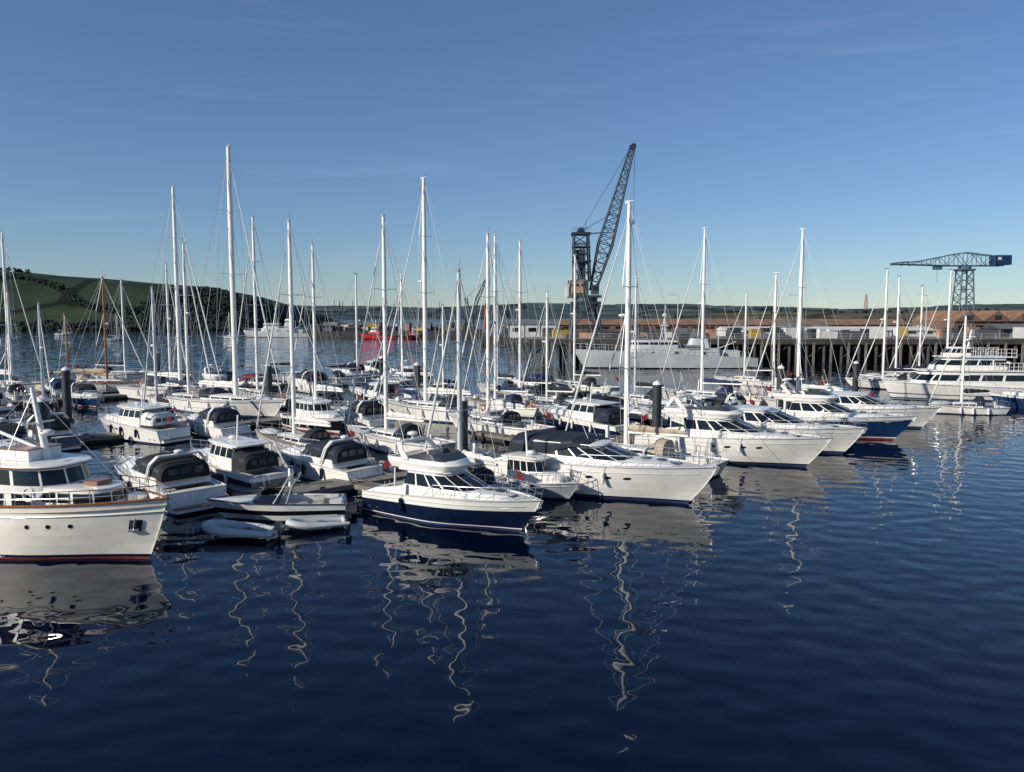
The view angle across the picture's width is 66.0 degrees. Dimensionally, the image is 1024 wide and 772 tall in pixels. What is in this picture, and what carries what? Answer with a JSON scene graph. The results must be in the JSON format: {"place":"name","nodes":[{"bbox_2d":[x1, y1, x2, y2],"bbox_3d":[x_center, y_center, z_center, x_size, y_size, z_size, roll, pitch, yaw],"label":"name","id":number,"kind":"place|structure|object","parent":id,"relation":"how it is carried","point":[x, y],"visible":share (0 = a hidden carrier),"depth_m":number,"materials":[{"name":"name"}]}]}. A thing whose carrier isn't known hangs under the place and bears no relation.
{"place":"outdoors","nodes":[
{"label":"outdoors","id":0,"kind":"place"},
{"bbox_2d":[0,271,341,330],"bbox_3d":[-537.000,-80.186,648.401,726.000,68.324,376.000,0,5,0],"label":"headland hill","id":1,"kind":"structure","parent":0,"point":[54,304],"depth_m":559.54,"materials":[{"name":"green plant"}]},
{"bbox_2d":[0,267,294,330],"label":"headland woodland","id":2,"kind":"object","parent":1,"relation":"on","point":[215,303],"visible":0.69,"depth_m":538.46,"materials":[{"name":"green plant"}]},
{"bbox_2d":[308,329,624,344],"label":"quay","id":3,"kind":"structure","parent":0,"point":[352,334],"depth_m":339.31,"materials":[{"name":"concrete"}]},
{"bbox_2d":[309,301,621,334],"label":"dockside stores","id":4,"kind":"structure","parent":3,"relation":"on","point":[352,326],"depth_m":347.45,"materials":[{"name":"brick"}]},
{"bbox_2d":[463,280,485,330],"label":"dockside crane","id":5,"kind":"object","parent":3,"relation":"on","point":[474,309],"visible":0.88,"depth_m":342.03,"materials":[{"name":"metal"}]},
{"bbox_2d":[508,319,556,337],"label":"quay office","id":6,"kind":"structure","parent":3,"relation":"on","point":[533,326],"depth_m":235.52,"materials":[{"name":"white metal"}]},
{"bbox_2d":[0,319,1023,771],"bbox_3d":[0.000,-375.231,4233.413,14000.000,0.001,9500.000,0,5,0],"label":"harbour water","id":7,"kind":"structure","parent":0,"point":[856,605],"depth_m":25.61,"materials":[{"name":"blue liquid"}]},
{"bbox_2d":[0,379,14,416],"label":"flybridge cruiser","id":8,"kind":"object","parent":7,"relation":"on","point":[7,406],"visible":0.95,"depth_m":77.75,"materials":[{"name":"white plastic"}]},
{"bbox_2d":[0,290,30,399],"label":"sailing yacht","id":9,"kind":"object","parent":7,"relation":"on","point":[19,388],"visible":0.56,"depth_m":91.85,"materials":[{"name":"white plastic"}]},
{"bbox_2d":[0,417,34,446],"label":"cabin cruiser","id":10,"kind":"object","parent":7,"relation":"on","point":[11,429],"visible":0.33,"depth_m":53.24,"materials":[{"name":"white plastic"}]},
{"bbox_2d":[0,229,45,390],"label":"sailing yacht","id":11,"kind":"object","parent":7,"relation":"on","point":[29,384],"visible":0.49,"depth_m":99.00,"materials":[{"name":"white plastic"}]},
{"bbox_2d":[23,303,57,410],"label":"sailing yacht","id":12,"kind":"object","parent":7,"relation":"on","point":[53,403],"visible":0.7,"depth_m":82.75,"materials":[{"name":"white plastic"}]},
{"bbox_2d":[34,395,50,442],"bbox_3d":[-25.500,3.806,43.022,0.972,6.620,0.972,0,5,0],"label":"mooring piling","id":13,"kind":"object","parent":7,"relation":"in","point":[44,409],"visible":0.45,"depth_m":42.61,"materials":[{"name":"metal"}]},
{"bbox_2d":[9,411,80,451],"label":"cabin cruiser","id":14,"kind":"object","parent":7,"relation":"on","point":[66,437],"visible":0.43,"depth_m":58.49,"materials":[{"name":"white plastic"}]},
{"bbox_2d":[44,377,75,397],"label":"cabin cruiser","id":15,"kind":"object","parent":7,"relation":"on","point":[56,383],"visible":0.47,"depth_m":92.23,"materials":[{"name":"white plastic"}]},
{"bbox_2d":[61,367,73,421],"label":"mooring piling","id":16,"kind":"object","parent":7,"relation":"in","point":[66,390],"visible":0.74,"depth_m":70.59,"materials":[{"name":"metal"}]},
{"bbox_2d":[0,387,168,558],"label":"classic motor yacht","id":17,"kind":"object","parent":7,"relation":"on","point":[56,502],"visible":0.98,"depth_m":32.12,"materials":[{"name":"white plastic"}]},
{"bbox_2d":[71,380,103,407],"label":"cabin cruiser","id":18,"kind":"object","parent":7,"relation":"on","point":[86,394],"visible":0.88,"depth_m":85.89,"materials":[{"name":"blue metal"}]},
{"bbox_2d":[46,271,147,392],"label":"classic ketch","id":19,"kind":"object","parent":7,"relation":"on","point":[107,385],"visible":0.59,"depth_m":100.65,"materials":[{"name":"brown wood"}]},
{"bbox_2d":[76,276,153,380],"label":"sailing yacht","id":20,"kind":"object","parent":7,"relation":"on","point":[125,374],"visible":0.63,"depth_m":117.59,"materials":[{"name":"white plastic"}]},
{"bbox_2d":[98,387,195,444],"bbox_3d":[-30.232,2.325,63.761,10.778,4.611,3.632,3,6,30],"label":"motor cruiser","id":21,"kind":"object","parent":7,"relation":"on","point":[147,423],"visible":0.94,"depth_m":62.13,"materials":[{"name":"white plastic"}]},
{"bbox_2d":[138,259,190,380],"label":"sailing yacht","id":22,"kind":"object","parent":7,"relation":"on","point":[168,318],"visible":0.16,"depth_m":98.44,"materials":[{"name":"white plastic"}]},
{"bbox_2d":[143,287,187,424],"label":"sailing yacht","id":23,"kind":"object","parent":7,"relation":"on","point":[161,400],"visible":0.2,"depth_m":70.69,"materials":[{"name":"white plastic"}]},
{"bbox_2d":[116,183,223,400],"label":"sailing yacht","id":24,"kind":"object","parent":7,"relation":"on","point":[133,391],"visible":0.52,"depth_m":90.59,"materials":[{"name":"white plastic"}]},
{"bbox_2d":[114,445,227,515],"bbox_3d":[-19.291,4.833,43.228,10.972,3.339,3.687,5,7,43],"label":"cabin cruiser","id":25,"kind":"object","parent":7,"relation":"on","point":[191,485],"visible":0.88,"depth_m":40.93,"materials":[{"name":"white plastic"}]},
{"bbox_2d":[146,238,212,407],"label":"sailing yacht","id":26,"kind":"object","parent":7,"relation":"on","point":[177,390],"visible":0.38,"depth_m":83.84,"materials":[{"name":"white plastic"}]},
{"bbox_2d":[9,368,398,404],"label":"pontoon walkway","id":27,"kind":"structure","parent":7,"relation":"on","point":[106,397],"depth_m":92.75,"materials":[{"name":"concrete"}]},
{"bbox_2d":[202,360,232,393],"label":"flybridge cruiser","id":28,"kind":"object","parent":7,"relation":"on","point":[223,375],"visible":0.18,"depth_m":96.73,"materials":[{"name":"white plastic"}]},
{"bbox_2d":[184,404,254,437],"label":"cabin cruiser","id":29,"kind":"object","parent":7,"relation":"on","point":[215,422],"visible":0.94,"depth_m":64.10,"materials":[{"name":"white plastic"}]},
{"bbox_2d":[166,140,283,417],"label":"sailing yacht","id":30,"kind":"object","parent":7,"relation":"on","point":[245,404],"visible":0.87,"depth_m":77.66,"materials":[{"name":"white plastic"}]},
{"bbox_2d":[221,481,262,494],"bbox_3d":[-17.100,5.674,45.702,9.840,0.735,1.020,5,7,45],"label":"finger pontoon","id":31,"kind":"object","parent":7,"relation":"on","point":[231,488],"visible":0.25,"depth_m":43.24,"materials":[{"name":"wood"}]},
{"bbox_2d":[202,519,284,540],"bbox_3d":[-12.112,6.524,35.439,3.744,0.998,1.564,1,5,8],"label":"inflatable dinghy","id":32,"kind":"object","parent":7,"relation":"on","point":[226,528],"visible":1,"depth_m":35.06,"materials":[{"name":"grey rubber"}]},
{"bbox_2d":[190,415,298,488],"bbox_3d":[-16.566,3.911,46.867,10.001,4.514,3.410,4,7,40],"label":"cabin cruiser","id":33,"kind":"object","parent":7,"relation":"on","point":[244,461],"visible":0.68,"depth_m":45.16,"materials":[{"name":"white plastic"}]},
{"bbox_2d":[238,365,277,388],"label":"sports cruiser","id":34,"kind":"object","parent":7,"relation":"on","point":[246,377],"visible":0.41,"depth_m":100.34,"materials":[{"name":"white plastic"}]},
{"bbox_2d":[231,215,305,408],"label":"sailing yacht","id":35,"kind":"object","parent":7,"relation":"on","point":[285,404],"visible":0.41,"depth_m":87.14,"materials":[{"name":"white plastic"}]},
{"bbox_2d":[243,306,306,336],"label":"naval support ship","id":36,"kind":"object","parent":7,"relation":"on","point":[263,333],"visible":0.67,"depth_m":342.45,"materials":[{"name":"white metal"}]},
{"bbox_2d":[206,472,356,521],"bbox_3d":[-11.337,5.641,39.018,7.166,2.492,2.578,-1,5,-10],"label":"ski boat","id":37,"kind":"object","parent":7,"relation":"on","point":[273,504],"visible":0.94,"depth_m":38.26,"materials":[{"name":"white plastic"}]},
{"bbox_2d":[251,296,322,381],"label":"sailing yacht","id":38,"kind":"object","parent":7,"relation":"on","point":[279,371],"visible":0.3,"depth_m":117.53,"materials":[{"name":"white plastic"}]},
{"bbox_2d":[284,369,334,393],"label":"cabin cruiser","id":39,"kind":"object","parent":7,"relation":"on","point":[308,383],"visible":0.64,"depth_m":100.57,"materials":[{"name":"white plastic"}]},
{"bbox_2d":[255,212,365,453],"bbox_3d":[-14.730,-3.372,55.242,11.693,17.502,3.622,4,7,38],"label":"sailing yacht","id":40,"kind":"object","parent":7,"relation":"on","point":[271,434],"visible":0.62,"depth_m":55.70,"materials":[{"name":"white plastic"}]},
{"bbox_2d":[281,382,345,433],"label":"motor cruiser","id":41,"kind":"object","parent":7,"relation":"on","point":[318,406],"visible":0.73,"depth_m":67.43,"materials":[{"name":"white plastic"}]},
{"bbox_2d":[285,510,351,529],"bbox_3d":[-8.994,6.405,36.734,3.006,0.997,1.242,-2,6,-20],"label":"inflatable dinghy","id":42,"kind":"object","parent":7,"relation":"on","point":[313,523],"visible":0.98,"depth_m":36.47,"materials":[{"name":"grey rubber"}]},
{"bbox_2d":[286,241,363,411],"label":"sailing yacht","id":43,"kind":"object","parent":7,"relation":"on","point":[332,396],"visible":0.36,"depth_m":79.37,"materials":[{"name":"white plastic"}]},
{"bbox_2d":[70,381,590,443],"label":"pontoon walkway","id":44,"kind":"structure","parent":7,"relation":"on","point":[99,437],"depth_m":69.60,"materials":[{"name":"concrete"}]},
{"bbox_2d":[275,435,391,481],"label":"cabin cruiser","id":45,"kind":"object","parent":7,"relation":"on","point":[344,457],"visible":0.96,"depth_m":47.06,"materials":[{"name":"white plastic"}]},
{"bbox_2d":[303,273,391,385],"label":"sailing yacht","id":46,"kind":"object","parent":7,"relation":"on","point":[360,380],"visible":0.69,"depth_m":111.21,"materials":[{"name":"white plastic"}]},
{"bbox_2d":[334,398,394,427],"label":"cabin cruiser","id":47,"kind":"object","parent":7,"relation":"on","point":[364,410],"visible":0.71,"depth_m":69.10,"materials":[{"name":"white plastic"}]},
{"bbox_2d":[348,372,412,402],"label":"sports cruiser","id":48,"kind":"object","parent":7,"relation":"on","point":[365,392],"visible":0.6,"depth_m":85.18,"materials":[{"name":"white plastic"}]},
{"bbox_2d":[346,212,456,453],"bbox_3d":[-8.804,-3.963,57.879,11.042,18.202,3.622,4,7,40],"label":"sailing yacht","id":49,"kind":"object","parent":7,"relation":"on","point":[385,438],"visible":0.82,"depth_m":57.86,"materials":[{"name":"white plastic"}]},
{"bbox_2d":[381,362,430,399],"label":"sports cruiser","id":50,"kind":"object","parent":7,"relation":"on","point":[407,384],"visible":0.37,"depth_m":87.71,"materials":[{"name":"white plastic"}]},
{"bbox_2d":[371,271,448,388],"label":"sailing yacht","id":51,"kind":"object","parent":7,"relation":"on","point":[411,371],"visible":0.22,"depth_m":103.63,"materials":[{"name":"white plastic"}]},
{"bbox_2d":[377,177,504,422],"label":"sailing yacht","id":52,"kind":"object","parent":7,"relation":"on","point":[425,405],"visible":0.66,"depth_m":74.65,"materials":[{"name":"white plastic"}]},
{"bbox_2d":[352,404,543,531],"bbox_3d":[-3.041,4.025,38.571,11.070,5.792,3.710,4,6,36],"label":"flybridge cruiser","id":53,"kind":"object","parent":7,"relation":"on","point":[441,486],"visible":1,"depth_m":37.64,"materials":[{"name":"white plastic"}]},
{"bbox_2d":[429,304,469,400],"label":"sailing yacht","id":54,"kind":"object","parent":7,"relation":"on","point":[440,396],"visible":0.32,"depth_m":90.97,"materials":[{"name":"white plastic"}]},
{"bbox_2d":[462,396,469,450],"bbox_3d":[-3.400,3.362,54.529,0.972,5.420,0.972,0,5,0],"label":"mooring piling","id":55,"kind":"object","parent":7,"relation":"in","point":[465,420],"visible":0.45,"depth_m":54.19,"materials":[{"name":"metal"}]},
{"bbox_2d":[425,260,531,494],"bbox_3d":[-2.240,-0.102,42.323,2.971,13.332,8.844,-5,7,-44],"label":"sailing yacht","id":56,"kind":"object","parent":7,"relation":"on","point":[478,458],"visible":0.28,"depth_m":42.52,"materials":[{"name":"white plastic"}]},
{"bbox_2d":[471,431,514,441],"bbox_3d":[0.500,4.269,61.139,9.840,0.735,1.020,5,7,45],"label":"finger pontoon","id":57,"kind":"object","parent":7,"relation":"on","point":[486,435],"visible":0.43,"depth_m":62.65,"materials":[{"name":"wood"}]},
{"bbox_2d":[448,226,555,434],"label":"sailing yacht","id":58,"kind":"object","parent":7,"relation":"on","point":[510,422],"visible":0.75,"depth_m":65.28,"materials":[{"name":"white plastic"}]},
{"bbox_2d":[477,302,529,393],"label":"sailing yacht","id":59,"kind":"object","parent":7,"relation":"on","point":[499,375],"visible":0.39,"depth_m":97.62,"materials":[{"name":"white plastic"}]},
{"bbox_2d":[463,230,550,417],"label":"sailing yacht","id":60,"kind":"object","parent":7,"relation":"on","point":[531,409],"visible":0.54,"depth_m":79.27,"materials":[{"name":"white plastic"}]},
{"bbox_2d":[232,401,786,494],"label":"pontoon walkway","id":61,"kind":"structure","parent":7,"relation":"on","point":[334,485],"depth_m":45.32,"materials":[{"name":"grey concrete"}]},
{"bbox_2d":[490,237,574,398],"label":"sailing yacht","id":62,"kind":"object","parent":7,"relation":"on","point":[532,390],"visible":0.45,"depth_m":88.16,"materials":[{"name":"white plastic"}]},
{"bbox_2d":[507,366,561,389],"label":"sports cruiser","id":63,"kind":"object","parent":7,"relation":"on","point":[537,376],"visible":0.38,"depth_m":98.92,"materials":[{"name":"white plastic"}]},
{"bbox_2d":[494,427,581,499],"bbox_3d":[0.907,4.369,43.963,6.900,4.128,2.524,4,6,36],"label":"fishing boat","id":64,"kind":"object","parent":7,"relation":"on","point":[531,466],"visible":0.75,"depth_m":42.95,"materials":[{"name":"white plastic"}]},
{"bbox_2d":[519,289,583,406],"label":"sailing yacht","id":65,"kind":"object","parent":7,"relation":"on","point":[559,399],"visible":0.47,"depth_m":80.64,"materials":[{"name":"white plastic"}]},
{"bbox_2d":[548,253,619,394],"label":"sailing yacht","id":66,"kind":"object","parent":7,"relation":"on","point":[586,383],"visible":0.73,"depth_m":100.10,"materials":[{"name":"white plastic"}]},
{"bbox_2d":[538,383,640,436],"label":"motor cruiser","id":67,"kind":"object","parent":7,"relation":"on","point":[601,413],"visible":0.84,"depth_m":65.00,"materials":[{"name":"white plastic"}]},
{"bbox_2d":[482,411,720,503],"bbox_3d":[4.797,3.939,44.653,14.469,4.860,4.684,4,6,35],"label":"sports cruiser","id":68,"kind":"object","parent":7,"relation":"on","point":[607,467],"visible":0.81,"depth_m":42.60,"materials":[{"name":"white plastic"}]},
{"bbox_2d":[587,391,665,426],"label":"cabin cruiser","id":69,"kind":"object","parent":7,"relation":"on","point":[634,414],"visible":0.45,"depth_m":67.94,"materials":[{"name":"white plastic"}]},
{"bbox_2d":[602,276,686,404],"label":"sailing yacht","id":70,"kind":"object","parent":7,"relation":"on","point":[644,396],"visible":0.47,"depth_m":84.66,"materials":[{"name":"white plastic"}]},
{"bbox_2d":[565,195,729,478],"bbox_3d":[8.166,-3.255,50.647,11.541,18.102,3.736,4,6,35],"label":"sailing yacht","id":71,"kind":"object","parent":7,"relation":"on","point":[647,430],"visible":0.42,"depth_m":50.63,"materials":[{"name":"white plastic"}]},
{"bbox_2d":[652,380,661,426],"bbox_3d":[11.400,2.465,62.179,0.972,5.820,0.972,0,5,0],"label":"mooring piling","id":72,"kind":"object","parent":7,"relation":"in","point":[656,400],"visible":0.69,"depth_m":61.81,"materials":[{"name":"metal"}]},
{"bbox_2d":[630,380,687,426],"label":"sports cruiser","id":73,"kind":"object","parent":7,"relation":"on","point":[676,421],"visible":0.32,"depth_m":70.18,"materials":[{"name":"white plastic"}]},
{"bbox_2d":[576,305,757,368],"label":"naval patrol ship","id":74,"kind":"object","parent":7,"relation":"on","point":[692,356],"visible":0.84,"depth_m":145.52,"materials":[{"name":"grey metal"}]},
{"bbox_2d":[662,379,719,404],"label":"motor cruiser","id":75,"kind":"object","parent":7,"relation":"on","point":[704,399],"visible":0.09,"depth_m":73.31,"materials":[{"name":"white plastic"}]},
{"bbox_2d":[660,225,771,405],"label":"sailing yacht","id":76,"kind":"object","parent":7,"relation":"on","point":[722,390],"visible":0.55,"depth_m":86.28,"materials":[{"name":"white plastic"}]},
{"bbox_2d":[629,372,833,466],"bbox_3d":[14.882,2.333,54.442,13.886,6.286,4.517,3,6,33],"label":"flybridge cruiser","id":77,"kind":"object","parent":7,"relation":"on","point":[739,440],"visible":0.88,"depth_m":52.88,"materials":[{"name":"white plastic"}]},
{"bbox_2d":[712,391,754,405],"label":"cabin cruiser","id":78,"kind":"object","parent":7,"relation":"on","point":[722,398],"visible":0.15,"depth_m":75.72,"materials":[{"name":"white plastic"}]},
{"bbox_2d":[714,292,791,385],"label":"sailing yacht","id":79,"kind":"object","parent":7,"relation":"on","point":[760,377],"visible":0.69,"depth_m":109.50,"materials":[{"name":"white plastic"}]},
{"bbox_2d":[525,327,1023,362],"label":"dock pier","id":80,"kind":"structure","parent":7,"relation":"on","point":[815,337],"depth_m":164.72,"materials":[{"name":"grey concrete"}]},
{"bbox_2d":[565,143,636,337],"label":"portal jib crane","id":81,"kind":"object","parent":80,"relation":"on","point":[581,261],"visible":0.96,"depth_m":167.72,"materials":[{"name":"grey metal"}]},
{"bbox_2d":[981,324,1023,336],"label":"storage shed","id":82,"kind":"structure","parent":80,"relation":"on","point":[999,330],"depth_m":176.14,"materials":[{"name":"grey metal"}]},
{"bbox_2d":[740,272,825,395],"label":"sailing yacht","id":83,"kind":"object","parent":7,"relation":"on","point":[758,388],"visible":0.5,"depth_m":95.80,"materials":[{"name":"white plastic"}]},
{"bbox_2d":[725,379,867,453],"bbox_3d":[19.481,2.365,59.274,13.498,5.344,4.407,3,6,34],"label":"flybridge cruiser","id":84,"kind":"object","parent":7,"relation":"on","point":[845,437],"visible":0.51,"depth_m":57.04,"materials":[{"name":"white plastic"}]},
{"bbox_2d":[750,227,874,408],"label":"sailing yacht","id":85,"kind":"object","parent":7,"relation":"on","point":[769,400],"visible":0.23,"depth_m":80.20,"materials":[{"name":"white plastic"}]},
{"bbox_2d":[772,363,917,439],"bbox_3d":[25.869,1.372,65.184,13.692,6.252,4.462,3,6,30],"label":"flybridge cruiser","id":86,"kind":"object","parent":7,"relation":"on","point":[820,404],"visible":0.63,"depth_m":63.66,"materials":[{"name":"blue plastic"}]},
{"bbox_2d":[822,371,942,428],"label":"sports cruiser","id":87,"kind":"object","parent":7,"relation":"on","point":[925,414],"visible":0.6,"depth_m":69.63,"materials":[{"name":"white plastic"}]},
{"bbox_2d":[845,264,927,389],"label":"sailing yacht","id":88,"kind":"object","parent":7,"relation":"on","point":[871,383],"visible":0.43,"depth_m":105.72,"materials":[{"name":"white plastic"}]},
{"bbox_2d":[859,273,933,379],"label":"sailing yacht","id":89,"kind":"object","parent":7,"relation":"on","point":[893,375],"visible":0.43,"depth_m":111.73,"materials":[{"name":"white plastic"}]},
{"bbox_2d":[887,283,944,373],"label":"sailing yacht","id":90,"kind":"object","parent":7,"relation":"on","point":[920,326],"visible":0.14,"depth_m":115.68,"materials":[{"name":"white plastic"}]},
{"bbox_2d":[907,269,984,379],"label":"sailing yacht","id":91,"kind":"object","parent":7,"relation":"on","point":[949,310],"visible":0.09,"depth_m":105.52,"materials":[{"name":"white plastic"}]},
{"bbox_2d":[882,330,1023,400],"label":"passenger ferry","id":92,"kind":"object","parent":7,"relation":"on","point":[921,383],"visible":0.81,"depth_m":91.36,"materials":[{"name":"white metal"}]},
{"bbox_2d":[928,309,1009,414],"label":"sailing yacht","id":93,"kind":"object","parent":7,"relation":"on","point":[976,405],"visible":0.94,"depth_m":78.96,"materials":[{"name":"white plastic"}]},
{"bbox_2d":[988,384,1023,407],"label":"motor cruiser","id":94,"kind":"object","parent":7,"relation":"on","point":[1014,398],"visible":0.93,"depth_m":85.05,"materials":[{"name":"blue plastic"}]},
{"bbox_2d":[0,0,1023,308],"label":"sky","id":95,"kind":"structure","parent":0,"point":[886,131],"materials":[{"name":"blue"}]},
{"bbox_2d":[294,303,1023,318],"bbox_3d":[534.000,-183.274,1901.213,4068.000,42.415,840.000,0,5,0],"label":"distant hills","id":96,"kind":"structure","parent":0,"point":[608,311],"depth_m":1780.06,"materials":[{"name":"green plant"}]},
{"bbox_2d":[557,319,910,331],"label":"long brick shed","id":97,"kind":"structure","parent":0,"point":[614,325],"depth_m":247.69,"materials":[{"name":"brown brick"}]},
{"bbox_2d":[651,311,920,322],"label":"field hill","id":98,"kind":"structure","parent":0,"point":[821,315],"depth_m":509.27,"materials":[{"name":"soil"}]},
{"bbox_2d":[672,308,1009,321],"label":"hedgerow trees","id":99,"kind":"object","parent":98,"relation":"on","point":[830,310],"visible":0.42,"depth_m":534.52,"materials":[{"name":"green plant"}]},
{"bbox_2d":[639,332,1013,358],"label":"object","id":100,"kind":"structure","parent":0,"point":[1010,348],"depth_m":178.01,"materials":[{"name":"brown wood"}]},
{"bbox_2d":[716,319,832,333],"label":"gravel heaps","id":101,"kind":"object","parent":100,"relation":"on","point":[786,323],"visible":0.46,"depth_m":219.31,"materials":[{"name":"gravel"}]},
{"bbox_2d":[716,327,935,336],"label":"dock shed","id":102,"kind":"structure","parent":100,"relation":"on","point":[722,331],"depth_m":195.84,"materials":[{"name":"grey metal"}]},
{"bbox_2d":[890,252,1011,310],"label":"hammerhead crane","id":103,"kind":"object","parent":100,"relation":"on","point":[998,260],"visible":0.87,"depth_m":344.87,"materials":[{"name":"blue metal"}]},
{"bbox_2d":[911,310,1023,336],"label":"brick warehouse","id":104,"kind":"structure","parent":0,"point":[980,319],"depth_m":188.30,"materials":[{"name":"brown brick"}]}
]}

